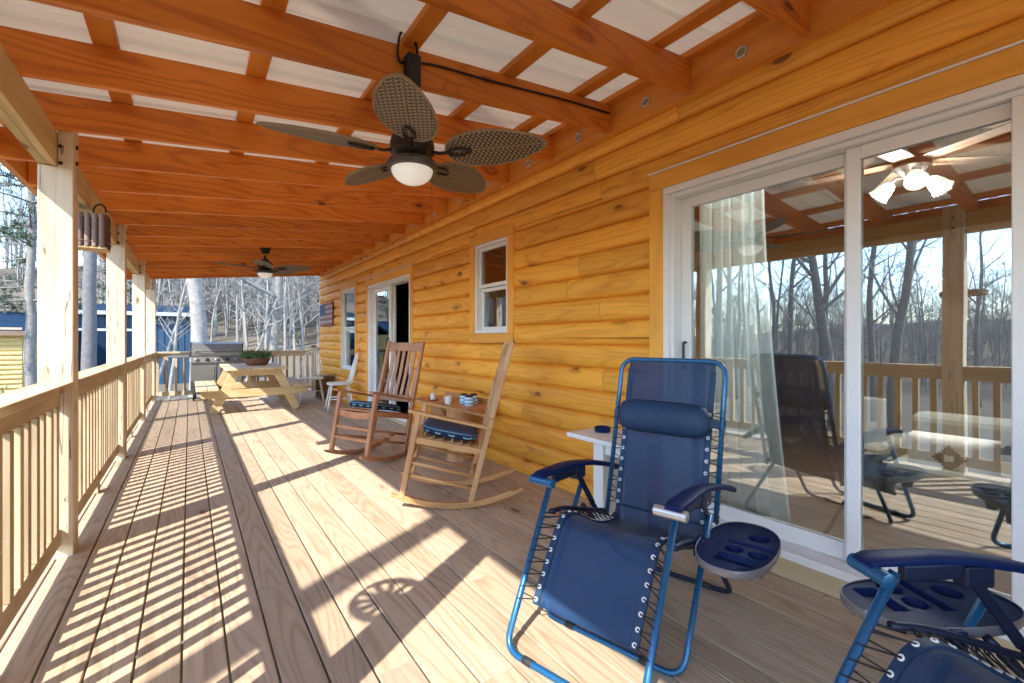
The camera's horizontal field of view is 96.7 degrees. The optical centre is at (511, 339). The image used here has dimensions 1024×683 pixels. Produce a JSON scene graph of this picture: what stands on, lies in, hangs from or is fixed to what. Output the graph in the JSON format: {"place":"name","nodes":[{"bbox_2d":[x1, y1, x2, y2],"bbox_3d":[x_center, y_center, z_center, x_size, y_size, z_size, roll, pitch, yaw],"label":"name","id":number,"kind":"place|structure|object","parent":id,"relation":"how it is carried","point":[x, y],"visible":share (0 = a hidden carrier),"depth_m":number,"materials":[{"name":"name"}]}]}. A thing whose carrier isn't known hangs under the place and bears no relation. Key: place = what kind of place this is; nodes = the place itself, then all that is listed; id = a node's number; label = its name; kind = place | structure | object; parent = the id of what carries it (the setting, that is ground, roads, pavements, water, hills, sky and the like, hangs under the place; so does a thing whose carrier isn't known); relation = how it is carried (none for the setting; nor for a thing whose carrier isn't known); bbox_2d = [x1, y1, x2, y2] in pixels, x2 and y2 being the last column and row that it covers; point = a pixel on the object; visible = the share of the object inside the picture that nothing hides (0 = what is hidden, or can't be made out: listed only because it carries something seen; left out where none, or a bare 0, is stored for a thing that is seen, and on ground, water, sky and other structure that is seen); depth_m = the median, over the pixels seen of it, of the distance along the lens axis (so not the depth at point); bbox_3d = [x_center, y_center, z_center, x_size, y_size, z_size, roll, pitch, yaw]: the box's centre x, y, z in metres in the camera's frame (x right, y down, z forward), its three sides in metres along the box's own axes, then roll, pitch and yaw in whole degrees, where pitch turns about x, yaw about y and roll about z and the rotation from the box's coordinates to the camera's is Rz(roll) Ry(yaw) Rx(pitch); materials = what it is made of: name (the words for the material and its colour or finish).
{"place":"outdoors","nodes":[
{"label":"outdoors","id":0,"kind":"place"},
{"bbox_2d":[0,163,98,267],"label":"sky","id":1,"kind":"structure","parent":0,"point":[2,265],"materials":[{"name":"white"}]},
{"bbox_2d":[0,265,320,682],"bbox_3d":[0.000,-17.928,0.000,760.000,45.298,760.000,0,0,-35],"label":"ground","id":2,"kind":"structure","parent":0,"point":[310,339],"depth_m":38.88,"materials":[{"name":"brown soil"}]},
{"bbox_2d":[0,275,25,312],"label":"pine tree","id":3,"kind":"object","parent":2,"relation":"on","point":[14,307],"visible":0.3,"depth_m":21.11,"materials":[{"name":"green plant"}]},
{"bbox_2d":[0,312,36,393],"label":"neighbor cabin","id":4,"kind":"object","parent":2,"relation":"on","point":[12,330],"visible":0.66,"depth_m":19.04,"materials":[{"name":"yellow wood"}]},
{"bbox_2d":[0,164,158,386],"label":"pine tree","id":5,"kind":"object","parent":2,"relation":"on","point":[29,236],"visible":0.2,"depth_m":15.39,"materials":[{"name":"grey plant"}]},
{"bbox_2d":[80,251,96,370],"bbox_3d":[-13.151,-6.212,14.672,5.873,17.939,6.323,0,0,-18],"label":"bare tree","id":6,"kind":"object","parent":2,"relation":"on","point":[89,334],"depth_m":13.55,"materials":[{"name":"grey plant"}]},
{"bbox_2d":[99,259,105,303],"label":"bare tree","id":7,"kind":"object","parent":2,"relation":"on","point":[102,283],"visible":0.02,"depth_m":36.28,"materials":[{"name":"grey plant"}]},
{"bbox_2d":[127,280,131,304],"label":"bare tree","id":8,"kind":"object","parent":2,"relation":"on","point":[130,283],"depth_m":40.43,"materials":[{"name":"grey plant"}]},
{"bbox_2d":[78,303,190,383],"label":"metal shed","id":9,"kind":"structure","parent":2,"relation":"on","point":[183,342],"depth_m":25.00,"materials":[{"name":"blue metal"}]},
{"bbox_2d":[78,328,131,371],"bbox_3d":[-21.041,0.940,23.631,2.600,3.070,0.034,0,0,-35],"label":"door","id":10,"kind":"structure","parent":9,"relation":"in","point":[101,332],"depth_m":23.51,"materials":[{"name":"blue metal"}]},
{"bbox_2d":[0,165,320,349],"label":"woods","id":11,"kind":"object","parent":2,"relation":"on","point":[301,287],"depth_m":36.07,"materials":[{"name":"grey plant"}]},
{"bbox_2d":[163,280,167,305],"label":"bare tree","id":12,"kind":"object","parent":2,"relation":"on","point":[165,295],"depth_m":37.63,"materials":[{"name":"grey plant"}]},
{"bbox_2d":[156,278,226,398],"bbox_3d":[-12.029,-1.078,17.224,3.456,7.590,2.206,0,0,31],"label":"bare tree","id":13,"kind":"object","parent":2,"relation":"on","point":[170,386],"visible":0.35,"depth_m":16.92,"materials":[{"name":"grey plant"}]},
{"bbox_2d":[156,279,234,380],"bbox_3d":[-14.916,-1.497,21.235,3.591,8.545,3.532,0,0,-35],"label":"bare tree","id":14,"kind":"object","parent":2,"relation":"on","point":[170,344],"visible":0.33,"depth_m":20.75,"materials":[{"name":"grey plant"}]},
{"bbox_2d":[186,278,206,396],"bbox_3d":[-10.613,-6.888,15.543,5.406,19.261,7.942,0,0,16],"label":"bare tree","id":15,"kind":"object","parent":2,"relation":"on","point":[198,319],"visible":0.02,"depth_m":15.31,"materials":[{"name":"grey plant"}]},
{"bbox_2d":[221,288,254,341],"bbox_3d":[-15.902,-0.175,26.464,1.893,5.773,1.478,0,0,-29],"label":"bare tree","id":16,"kind":"object","parent":2,"relation":"on","point":[237,329],"visible":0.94,"depth_m":26.19,"materials":[{"name":"grey plant"}]},
{"bbox_2d":[234,277,255,329],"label":"bare tree","id":17,"kind":"object","parent":2,"relation":"on","point":[240,325],"visible":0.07,"depth_m":38.20,"materials":[{"name":"grey plant"}]},
{"bbox_2d":[208,277,282,380],"bbox_3d":[-11.239,-6.120,21.601,8.871,17.693,5.930,0,0,-16],"label":"bare tree","id":18,"kind":"object","parent":2,"relation":"on","point":[275,333],"visible":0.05,"depth_m":22.78,"materials":[{"name":"grey plant"}]},
{"bbox_2d":[230,277,262,343],"bbox_3d":[-20.294,-5.193,35.116,3.943,11.383,4.368,0,0,-12],"label":"bare tree","id":19,"kind":"object","parent":2,"relation":"on","point":[244,289],"visible":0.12,"depth_m":35.36,"materials":[{"name":"grey plant"}]},
{"bbox_2d":[237,276,317,381],"bbox_3d":[-11.250,-1.577,22.556,3.054,8.568,4.062,0,0,11],"label":"bare tree","id":20,"kind":"object","parent":2,"relation":"on","point":[265,330],"visible":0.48,"depth_m":22.02,"materials":[{"name":"grey plant"}]},
{"bbox_2d":[286,276,289,320],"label":"bare tree","id":21,"kind":"object","parent":2,"relation":"on","point":[288,304],"depth_m":43.62,"materials":[{"name":"grey plant"}]},
{"bbox_2d":[302,279,311,325],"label":"bare tree","id":22,"kind":"object","parent":2,"relation":"on","point":[306,318],"depth_m":43.16,"materials":[{"name":"grey plant"}]},
{"bbox_2d":[82,397,279,682],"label":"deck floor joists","id":23,"kind":"object","parent":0,"point":[181,664],"depth_m":2.44,"materials":[{"name":"brown wood"}]},
{"bbox_2d":[0,390,1017,682],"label":"deck floor","id":24,"kind":"structure","parent":23,"relation":"on","point":[358,574],"depth_m":2.15,"materials":[{"name":"beige wood"}]},
{"bbox_2d":[0,382,72,639],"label":"deck railing","id":25,"kind":"object","parent":24,"relation":"on","point":[29,487],"visible":1,"depth_m":1.96,"materials":[{"name":"brown wood"}]},
{"bbox_2d":[37,131,78,560],"bbox_3d":[-2.488,0.169,2.503,0.149,2.711,0.148,0,0,-35],"label":"porch post","id":26,"kind":"object","parent":24,"relation":"on","point":[57,273],"visible":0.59,"depth_m":2.46,"materials":[{"name":"brown wood"}]},
{"bbox_2d":[78,363,124,515],"bbox_3d":[-3.205,0.701,3.506,0.140,0.946,2.314,0,0,-35],"label":"deck railing","id":27,"kind":"object","parent":24,"relation":"on","point":[97,420],"visible":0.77,"depth_m":3.37,"materials":[{"name":"brown wood"}]},
{"bbox_2d":[106,225,126,460],"bbox_3d":[-3.910,0.169,4.508,0.149,2.711,0.148,0,0,-35],"label":"porch post","id":28,"kind":"object","parent":24,"relation":"on","point":[116,304],"visible":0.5,"depth_m":4.47,"materials":[{"name":"brown wood"}]},
{"bbox_2d":[127,356,144,437],"bbox_3d":[-4.626,0.701,5.512,0.140,0.946,2.314,0,0,-35],"label":"deck railing","id":29,"kind":"object","parent":24,"relation":"on","point":[133,390],"visible":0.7,"depth_m":5.61,"materials":[{"name":"brown wood"}]},
{"bbox_2d":[132,260,145,422],"bbox_3d":[-5.331,0.169,6.514,0.149,2.711,0.148,0,0,-35],"label":"porch post","id":30,"kind":"object","parent":24,"relation":"on","point":[139,314],"visible":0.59,"depth_m":6.47,"materials":[{"name":"brown wood"}]},
{"bbox_2d":[146,352,154,410],"bbox_3d":[-6.048,0.701,7.517,0.140,0.946,2.314,0,0,-35],"label":"deck railing","id":31,"kind":"object","parent":24,"relation":"on","point":[149,377],"visible":0.52,"depth_m":7.77,"materials":[{"name":"brown wood"}]},
{"bbox_2d":[146,279,155,402],"bbox_3d":[-6.753,0.169,8.519,0.149,2.711,0.148,0,0,-35],"label":"porch post","id":32,"kind":"object","parent":24,"relation":"on","point":[151,320],"visible":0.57,"depth_m":8.48,"materials":[{"name":"brown wood"}]},
{"bbox_2d":[167,342,244,400],"bbox_3d":[-5.880,0.607,9.087,1.560,1.135,0.572,0,0,-31],"label":"gas grill","id":33,"kind":"object","parent":24,"relation":"on","point":[207,359],"visible":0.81,"depth_m":8.85,"materials":[{"name":"metal"}]},
{"bbox_2d":[191,364,216,393],"bbox_3d":[-5.938,0.750,8.777,0.410,0.550,0.058,0,0,-31],"label":"cabinet door","id":34,"kind":"structure","parent":33,"relation":"in","point":[208,372],"depth_m":8.77,"materials":[{"name":"metal"}]},
{"bbox_2d":[218,364,241,389],"bbox_3d":[-5.574,0.750,8.998,0.410,0.550,0.058,0,0,-31],"label":"cabinet door","id":35,"kind":"structure","parent":33,"relation":"in","point":[239,379],"depth_m":8.93,"materials":[{"name":"metal"}]},
{"bbox_2d":[156,345,316,396],"bbox_3d":[-5.744,0.745,9.591,3.106,1.260,0.428,0,0,-35],"label":"deck railing","id":36,"kind":"object","parent":24,"relation":"on","point":[279,353],"visible":0.26,"depth_m":9.19,"materials":[{"name":"brown wood"}]},
{"bbox_2d":[195,363,312,414],"bbox_3d":[-4.586,0.817,8.026,1.642,0.740,1.760,0,0,-35],"label":"picnic table","id":37,"kind":"object","parent":24,"relation":"on","point":[218,393],"visible":0.94,"depth_m":7.57,"materials":[{"name":"yellow wood"}]},
{"bbox_2d":[237,347,274,364],"bbox_3d":[-4.553,0.267,8.104,0.591,0.358,0.594,0,0,7],"label":"planter bowl","id":38,"kind":"object","parent":37,"relation":"on","point":[254,358],"visible":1,"depth_m":7.98,"materials":[{"name":"brown ceramic"}]},
{"bbox_2d":[300,351,323,402],"bbox_3d":[-3.873,0.694,8.806,0.431,0.960,0.522,0,0,-25],"label":"spindle chair","id":39,"kind":"object","parent":24,"relation":"on","point":[312,378],"visible":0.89,"depth_m":8.89,"materials":[{"name":"white paint"}]},
{"bbox_2d":[315,374,334,398],"bbox_3d":[-3.824,0.947,9.277,0.300,0.454,0.440,0,0,-35],"label":"plank stool","id":40,"kind":"object","parent":24,"relation":"on","point":[326,379],"visible":0.71,"depth_m":9.12,"materials":[{"name":"brown wood"}]},
{"bbox_2d":[325,352,358,411],"bbox_3d":[-2.889,0.694,7.750,0.522,0.960,0.431,0,0,-27],"label":"spindle chair","id":41,"kind":"object","parent":24,"relation":"on","point":[350,378],"visible":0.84,"depth_m":7.71,"materials":[{"name":"white paint"}]},
{"bbox_2d":[324,341,424,461],"bbox_3d":[-1.350,0.591,4.634,0.570,1.167,0.915,0,0,31],"label":"rocking chair","id":42,"kind":"object","parent":24,"relation":"on","point":[373,413],"visible":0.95,"depth_m":4.61,"materials":[{"name":"brown wood"}]},
{"bbox_2d":[349,400,399,410],"bbox_3d":[-1.379,0.662,4.586,0.430,0.068,0.410,0,-12,31],"label":"seat cushion","id":43,"kind":"object","parent":42,"relation":"on","point":[368,405],"visible":0.81,"depth_m":4.43,"materials":[{"name":"blue fabric"}]},
{"bbox_2d":[416,391,487,462],"bbox_3d":[-0.603,0.875,4.586,0.415,0.599,1.060,0,0,-35],"label":"slab table","id":44,"kind":"object","parent":24,"relation":"on","point":[479,407],"visible":0.42,"depth_m":4.40,"materials":[{"name":"brown wood"}]},
{"bbox_2d":[428,393,437,400],"bbox_3d":[-0.814,0.586,4.694,0.110,0.074,0.110,0,0,-35],"label":"candle","id":45,"kind":"object","parent":44,"relation":"on","point":[433,397],"visible":1,"depth_m":4.67,"materials":[{"name":"white wax"}]},
{"bbox_2d":[445,396,451,403],"bbox_3d":[-0.621,0.585,4.431,0.072,0.075,0.087,0,0,-1],"label":"mug","id":46,"kind":"object","parent":44,"relation":"on","point":[448,399],"visible":1,"depth_m":4.41,"materials":[{"name":"white ceramic"}]},
{"bbox_2d":[459,393,467,403],"bbox_3d":[-0.469,0.571,4.448,0.090,0.103,0.090,0,0,-35],"label":"jar","id":47,"kind":"object","parent":44,"relation":"on","point":[461,398],"visible":0.72,"depth_m":4.41,"materials":[{"name":"ceramic"}]},
{"bbox_2d":[464,395,473,405],"bbox_3d":[-0.406,0.571,4.309,0.090,0.103,0.090,0,0,-35],"label":"jar","id":48,"kind":"object","parent":44,"relation":"on","point":[468,400],"visible":1,"depth_m":4.28,"materials":[{"name":"ceramic"}]},
{"bbox_2d":[469,393,477,403],"bbox_3d":[-0.377,0.571,4.440,0.090,0.103,0.090,0,0,-35],"label":"jar","id":49,"kind":"object","parent":44,"relation":"on","point":[475,396],"visible":0.66,"depth_m":4.41,"materials":[{"name":"ceramic"}]},
{"bbox_2d":[390,341,522,508],"bbox_3d":[-0.402,0.591,3.424,0.915,1.167,0.570,0,0,-5],"label":"rocking chair","id":50,"kind":"object","parent":24,"relation":"on","point":[478,447],"visible":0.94,"depth_m":3.18,"materials":[{"name":"brown wood"}]},
{"bbox_2d":[423,417,477,440],"bbox_3d":[-0.457,0.662,3.419,0.410,0.068,0.430,12,-1,-5],"label":"seat cushion","id":51,"kind":"object","parent":50,"relation":"on","point":[443,428],"visible":0.86,"depth_m":3.24,"materials":[{"name":"blue fabric"}]},
{"bbox_2d":[567,428,621,519],"bbox_3d":[0.641,0.893,2.943,0.340,0.560,0.480,0,0,-35],"label":"side table","id":52,"kind":"object","parent":24,"relation":"on","point":[602,443],"visible":0.27,"depth_m":2.90,"materials":[{"name":"white paint"}]},
{"bbox_2d":[594,425,610,432],"bbox_3d":[0.604,0.596,3.039,0.108,0.033,0.108,0,0,-35],"label":"ashtray","id":53,"kind":"object","parent":52,"relation":"on","point":[602,429],"visible":1,"depth_m":3.00,"materials":[{"name":"blue glass"}]},
{"bbox_2d":[506,357,780,682],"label":"recliner chair","id":54,"kind":"object","parent":24,"relation":"on","point":[597,576],"visible":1,"depth_m":1.82,"materials":[{"name":"blue fabric"}]},
{"bbox_2d":[319,0,1023,667],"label":"log cabin","id":55,"kind":"object","parent":24,"relation":"on","point":[575,278],"visible":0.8,"depth_m":3.51,"materials":[{"name":"brown wood"}]},
{"bbox_2d":[320,302,333,325],"bbox_3d":[-3.965,-0.545,9.717,0.036,0.480,1.060,0,0,-35],"label":"flag plaque","id":56,"kind":"object","parent":55,"relation":"attached to","point":[326,314],"visible":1,"depth_m":9.59,"materials":[{"name":"multicoloured wood"}]},
{"bbox_2d":[340,281,358,376],"bbox_3d":[-3.004,-0.199,8.511,0.148,1.703,1.085,0,0,-35],"label":"window","id":57,"kind":"structure","parent":55,"relation":"in","point":[348,292],"depth_m":8.64,"materials":[{"name":"white plastic"}]},
{"bbox_2d":[365,264,415,428],"bbox_3d":[-1.820,0.086,6.838,0.171,2.175,1.965,0,0,-35],"label":"sliding door","id":58,"kind":"structure","parent":55,"relation":"in","point":[380,289],"depth_m":7.08,"materials":[{"name":"white plastic"}]},
{"bbox_2d":[0,0,898,288],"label":"porch roof","id":59,"kind":"structure","parent":55,"relation":"attached to","point":[188,166],"depth_m":2.52,"materials":[{"name":"brown wood"}]},
{"bbox_2d":[78,204,111,252],"bbox_3d":[-2.978,-0.807,3.233,0.192,0.336,0.192,0,0,-35],"label":"slat lantern","id":60,"kind":"object","parent":59,"relation":"hanging from","point":[94,232],"visible":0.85,"depth_m":3.18,"materials":[{"name":"brown wood"}]},
{"bbox_2d":[212,247,311,277],"bbox_3d":[-3.689,-1.150,6.737,1.258,0.460,1.261,0,0,-35],"label":"ceiling fan","id":61,"kind":"object","parent":59,"relation":"hanging from","point":[265,266],"visible":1,"depth_m":6.74,"materials":[{"name":"brown metal"}]},
{"bbox_2d":[256,32,609,193],"bbox_3d":[-0.322,-1.061,2.570,1.275,0.972,1.833,0,0,27],"label":"ceiling fan","id":62,"kind":"object","parent":59,"relation":"hanging from","point":[404,110],"visible":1,"depth_m":2.15,"materials":[{"name":"brown wicker"}]},
{"bbox_2d":[469,223,517,342],"bbox_3d":[-0.161,-0.517,4.500,0.148,1.094,0.784,0,0,-35],"label":"window","id":63,"kind":"structure","parent":55,"relation":"in","point":[492,252],"depth_m":4.52,"materials":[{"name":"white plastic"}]},
{"bbox_2d":[648,39,1023,667],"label":"sliding door","id":64,"kind":"structure","parent":55,"relation":"in","point":[984,90],"depth_m":2.07,"materials":[{"name":"white plastic"}]},
{"bbox_2d":[841,397,896,512],"bbox_3d":[2.412,0.754,3.082,0.300,0.720,0.300,0,0,-35],"label":"table lamp","id":65,"kind":"object","parent":55,"relation":"on","point":[874,419],"visible":0.29,"depth_m":2.99,"materials":[{"name":"white"}]},
{"bbox_2d":[804,122,1010,202],"bbox_3d":[2.535,-1.100,2.916,1.114,0.361,1.132,0,0,-35],"label":"ceiling fan","id":66,"kind":"object","parent":55,"relation":"hanging from","point":[910,166],"visible":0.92,"depth_m":2.86,"materials":[{"name":"white metal"}]},
{"bbox_2d":[864,411,1010,529],"bbox_3d":[2.772,0.804,2.799,0.740,0.620,0.870,0,0,-35],"label":"sofa","id":67,"kind":"object","parent":55,"relation":"on","point":[892,473],"visible":0.65,"depth_m":2.76,"materials":[{"name":"grey fabric"}]},
{"bbox_2d":[908,430,1000,475],"bbox_3d":[2.576,0.690,2.671,0.094,0.260,0.400,0,0,-35],"label":"throw pillow","id":68,"kind":"object","parent":67,"relation":"on","point":[966,454],"visible":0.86,"depth_m":2.63,"materials":[{"name":"white fabric"}]},
{"bbox_3d":[1.670,-1.015,2.226,0.052,0.051,2.500,0,0,-35],"label":"curtain rod","id":69,"kind":"object","parent":55,"relation":"attached to","visible":0},
{"bbox_2d":[699,189,790,523],"bbox_3d":[1.341,0.025,2.683,0.106,1.980,0.535,0,0,-35],"label":"curtain","id":70,"kind":"object","parent":69,"relation":"hanging from","point":[735,331],"visible":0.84,"depth_m":2.67,"materials":[{"name":"white fabric"}]},
{"bbox_2d":[833,548,1023,682],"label":"recliner chair","id":71,"kind":"object","parent":24,"relation":"on","point":[920,596],"visible":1,"depth_m":1.17,"materials":[{"name":"blue metal"}]}
]}

